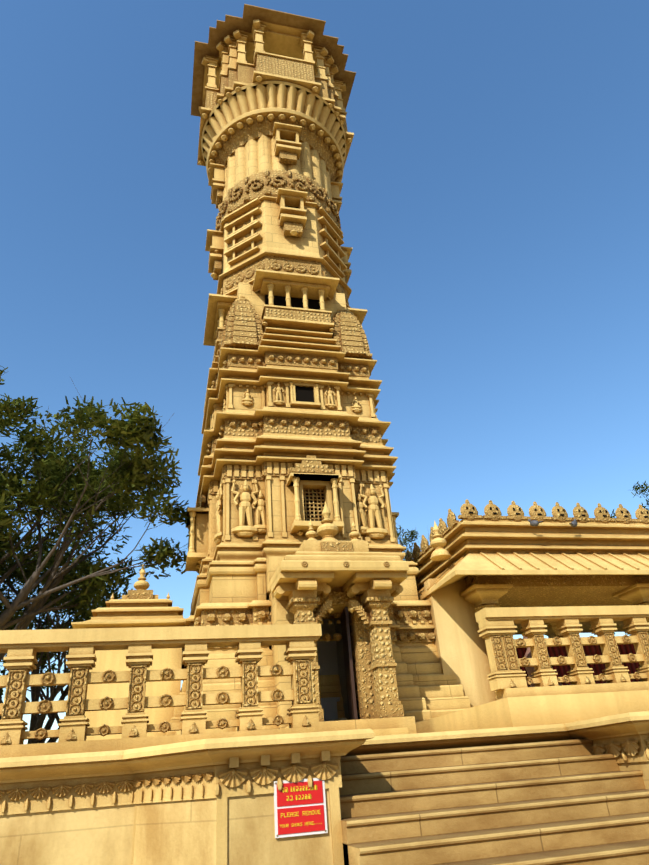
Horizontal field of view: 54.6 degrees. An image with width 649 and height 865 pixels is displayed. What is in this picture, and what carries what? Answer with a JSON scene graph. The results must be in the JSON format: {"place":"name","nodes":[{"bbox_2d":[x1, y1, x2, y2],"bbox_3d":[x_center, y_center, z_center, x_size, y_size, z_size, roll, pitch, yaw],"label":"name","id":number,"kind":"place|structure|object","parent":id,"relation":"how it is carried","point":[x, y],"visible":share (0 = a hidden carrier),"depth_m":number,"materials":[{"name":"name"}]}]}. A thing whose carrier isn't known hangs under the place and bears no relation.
{"place":"outdoors","nodes":[
{"label":"outdoors","id":0,"kind":"place"},
{"bbox_2d":[0,543,132,743],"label":"tree branches","id":1,"kind":"object","parent":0,"point":[98,593],"depth_m":15.37,"materials":[{"name":"plant"}]},
{"bbox_2d":[0,366,190,660],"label":"tree","id":2,"kind":"object","parent":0,"point":[137,428],"depth_m":13.85,"materials":[{"name":"green plant"}]},
{"bbox_2d":[127,590,152,598],"bbox_3d":[-3.768,3.335,12.850,0.500,0.220,0.060,3,-30,-14],"label":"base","id":3,"kind":"object","parent":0,"point":[140,594],"visible":0.64,"depth_m":12.83,"materials":[{"name":"beige stone"}]},
{"bbox_2d":[265,139,323,520],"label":"window","id":4,"kind":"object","parent":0,"point":[304,394],"visible":0.02,"depth_m":14.44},
{"bbox_2d":[181,54,435,668],"bbox_3d":[-1.146,-2.892,17.624,4.960,17.970,4.936,3,-30,-14],"label":"carved ornament","id":5,"kind":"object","parent":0,"point":[242,328],"visible":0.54,"depth_m":15.48,"materials":[{"name":"beige stone"}]},
{"bbox_2d":[166,134,470,735],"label":"tower walls","id":6,"kind":"structure","parent":0,"point":[427,689],"depth_m":12.83,"materials":[{"name":"beige stone"}]},
{"bbox_2d":[191,4,355,116],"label":"tower roof","id":7,"kind":"structure","parent":6,"relation":"on","point":[229,25],"depth_m":21.16,"materials":[{"name":"beige stone"}]},
{"bbox_2d":[0,0,648,743],"label":"sky","id":8,"kind":"structure","parent":0,"point":[494,211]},
{"bbox_2d":[396,523,428,560],"bbox_3d":[1.698,10.692,30.467,13.086,13.733,10.856,3,-30,-14],"label":"tree","id":9,"kind":"object","parent":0,"point":[412,534],"depth_m":31.72,"materials":[{"name":"green plant"}]},
{"bbox_2d":[412,507,648,556],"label":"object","id":10,"kind":"object","parent":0,"point":[557,510],"visible":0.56,"depth_m":13.14,"materials":[{"name":"beige stone"}]},
{"bbox_2d":[611,481,648,635],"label":"tree","id":11,"kind":"object","parent":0,"point":[643,489],"depth_m":28.66,"materials":[{"name":"green plant"}]},
{"label":"ground","id":12,"kind":"structure","parent":0,"visible":0},
{"bbox_2d":[0,711,648,864],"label":"platform coping","id":13,"kind":"object","parent":12,"relation":"on","point":[215,756],"visible":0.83,"depth_m":5.12,"materials":[{"name":"stone"}]},
{"bbox_2d":[0,624,321,757],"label":"stone railing","id":14,"kind":"object","parent":13,"relation":"on","point":[21,648],"visible":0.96,"depth_m":5.85,"materials":[{"name":"stone"}]},
{"bbox_2d":[0,660,311,743],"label":"balustrade carvings","id":15,"kind":"object","parent":14,"relation":"attached to","point":[106,703],"visible":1,"depth_m":5.81,"materials":[{"name":"stone"}]},
{"bbox_2d":[71,520,450,739],"bbox_3d":[-1.287,4.260,12.384,7.019,4.060,4.119,3,-30,-14],"label":"stone shrine","id":16,"kind":"object","parent":13,"relation":"on","point":[125,612],"visible":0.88,"depth_m":11.86,"materials":[{"name":"beige stone"}]},
{"bbox_2d":[274,778,327,837],"bbox_3d":[-0.191,2.943,4.939,0.410,0.380,0.029,3,-30,-14],"label":"sign frame","id":17,"kind":"object","parent":13,"relation":"attached to","point":[293,806],"visible":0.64,"depth_m":4.91,"materials":[{"name":"white metal"}]},
{"bbox_2d":[277,780,324,834],"bbox_3d":[-0.187,2.935,4.924,0.370,0.340,0.005,3,-30,-14],"label":"red sign","id":18,"kind":"object","parent":17,"relation":"attached to","point":[308,816],"visible":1,"depth_m":4.91,"materials":[{"name":"red metal"}]},
{"bbox_2d":[280,785,321,827],"bbox_3d":[-0.191,2.926,4.924,0.333,0.268,0.004,3,-30,-14],"label":"sign text","id":19,"kind":"object","parent":18,"relation":"attached to","point":[306,797],"visible":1,"depth_m":4.94},
{"bbox_2d":[182,19,436,683],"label":"tower mouldings","id":20,"kind":"object","parent":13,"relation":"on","point":[271,97],"visible":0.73,"depth_m":14.88,"materials":[{"name":"beige stone"}]},
{"bbox_2d":[0,739,648,813],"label":"carved frieze","id":21,"kind":"object","parent":13,"relation":"attached to","point":[264,775],"visible":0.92,"depth_m":5.09,"materials":[{"name":"stone"}]},
{"bbox_2d":[265,556,416,735],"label":"porch walls","id":22,"kind":"structure","parent":13,"relation":"on","point":[280,613],"depth_m":10.16,"materials":[{"name":"beige stone"}]},
{"bbox_2d":[317,617,348,720],"bbox_3d":[0.009,4.097,11.355,0.980,2.380,1.680,3,-30,-14],"label":"doorway","id":23,"kind":"structure","parent":22,"relation":"in","point":[330,657],"depth_m":12.08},
{"bbox_2d":[268,501,408,612],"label":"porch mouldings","id":24,"kind":"object","parent":22,"relation":"attached to","point":[365,573],"visible":0.92,"depth_m":10.52,"materials":[{"name":"beige stone"}]},
{"bbox_2d":[286,542,403,721],"bbox_3d":[0.226,3.352,10.625,1.750,2.860,1.736,3,-30,-14],"label":"carved door surround","id":25,"kind":"object","parent":22,"relation":"attached to","point":[376,688],"visible":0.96,"depth_m":10.36,"materials":[{"name":"beige stone"}]},
{"bbox_2d":[341,607,357,719],"bbox_3d":[0.420,4.063,10.941,0.144,1.880,0.680,3,-30,-14],"label":"door","id":26,"kind":"structure","parent":22,"relation":"attached to","point":[349,676],"depth_m":10.82,"materials":[{"name":"brown wood"}]},
{"bbox_2d":[424,579,495,706],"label":"pavilion link wall","id":27,"kind":"structure","parent":13,"relation":"on","point":[461,649],"depth_m":11.86,"materials":[{"name":"beige stone"}]},
{"bbox_2d":[415,605,648,732],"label":"stone railing","id":28,"kind":"object","parent":13,"relation":"on","point":[541,702],"visible":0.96,"depth_m":8.12,"materials":[{"name":"stone"}]},
{"bbox_2d":[491,632,648,686],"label":"carved railing","id":29,"kind":"object","parent":28,"relation":"on","point":[561,660],"visible":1,"depth_m":8.15,"materials":[{"name":"stone"}]},
{"bbox_2d":[415,518,648,637],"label":"pavilion roof","id":30,"kind":"structure","parent":13,"relation":"on","point":[504,547],"depth_m":12.57,"materials":[{"name":"beige stone"}]},
{"bbox_2d":[405,499,648,699],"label":"temple pavilion","id":31,"kind":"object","parent":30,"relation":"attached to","point":[555,590],"visible":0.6,"depth_m":12.94,"materials":[{"name":"beige stone"}]},
{"bbox_2d":[528,519,576,526],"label":"pigeons","id":32,"kind":"object","parent":30,"relation":"on","point":[534,523],"visible":1,"depth_m":12.53,"materials":[{"name":"grey"}]},
{"bbox_2d":[516,644,640,686],"bbox_3d":[8.547,6.207,15.399,8.300,2.180,0.040,3,-30,-14],"label":"pavilion cloth","id":33,"kind":"object","parent":30,"relation":"attached to","point":[589,650],"depth_m":15.16,"materials":[{"name":"red fabric"}]},
{"bbox_2d":[0,761,648,864],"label":"platform wall","id":34,"kind":"structure","parent":12,"relation":"on","point":[182,832],"depth_m":4.98,"materials":[{"name":"stone"}]},
{"bbox_2d":[339,739,648,864],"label":"steps","id":35,"kind":"structure","parent":12,"relation":"on","point":[570,802],"depth_m":5.23,"materials":[{"name":"stone"}]}
]}

